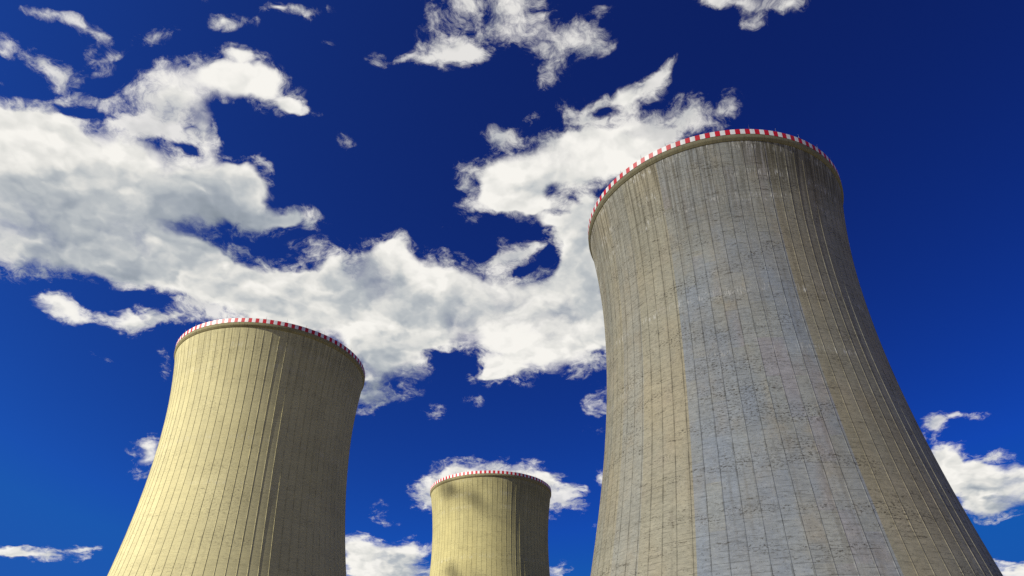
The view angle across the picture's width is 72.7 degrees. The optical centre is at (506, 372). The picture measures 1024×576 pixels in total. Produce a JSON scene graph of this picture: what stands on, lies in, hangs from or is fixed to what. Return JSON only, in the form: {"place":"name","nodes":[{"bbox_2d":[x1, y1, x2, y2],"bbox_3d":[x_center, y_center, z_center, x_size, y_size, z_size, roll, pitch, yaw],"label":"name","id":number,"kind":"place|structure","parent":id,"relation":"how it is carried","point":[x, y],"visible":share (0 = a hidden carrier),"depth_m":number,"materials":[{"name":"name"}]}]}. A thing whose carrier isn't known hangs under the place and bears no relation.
{"place":"outdoors","nodes":[
{"label":"outdoors","id":0,"kind":"place"},
{"bbox_2d":[430,470,550,575],"bbox_3d":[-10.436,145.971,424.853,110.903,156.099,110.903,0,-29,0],"label":"cooling tower","id":1,"kind":"structure","parent":0,"point":[489,522],"depth_m":419.76,"materials":[{"name":"concrete"}]},
{"bbox_2d":[0,0,1023,575],"label":"sky","id":2,"kind":"structure","parent":0,"point":[414,185],"materials":[{"name":"blue"}]},
{"bbox_2d":[588,125,1002,575],"bbox_3d":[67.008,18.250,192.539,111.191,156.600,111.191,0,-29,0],"label":"cooling tower","id":3,"kind":"structure","parent":0,"point":[760,420],"depth_m":163.39,"materials":[{"name":"grey concrete"}]},
{"label":"ground","id":4,"kind":"structure","parent":0,"visible":0},
{"bbox_2d":[107,315,364,575],"bbox_3d":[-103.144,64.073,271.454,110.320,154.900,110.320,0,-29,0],"label":"cooling tower","id":5,"kind":"structure","parent":4,"relation":"on","point":[247,475],"depth_m":255.48,"materials":[{"name":"yellow concrete"}]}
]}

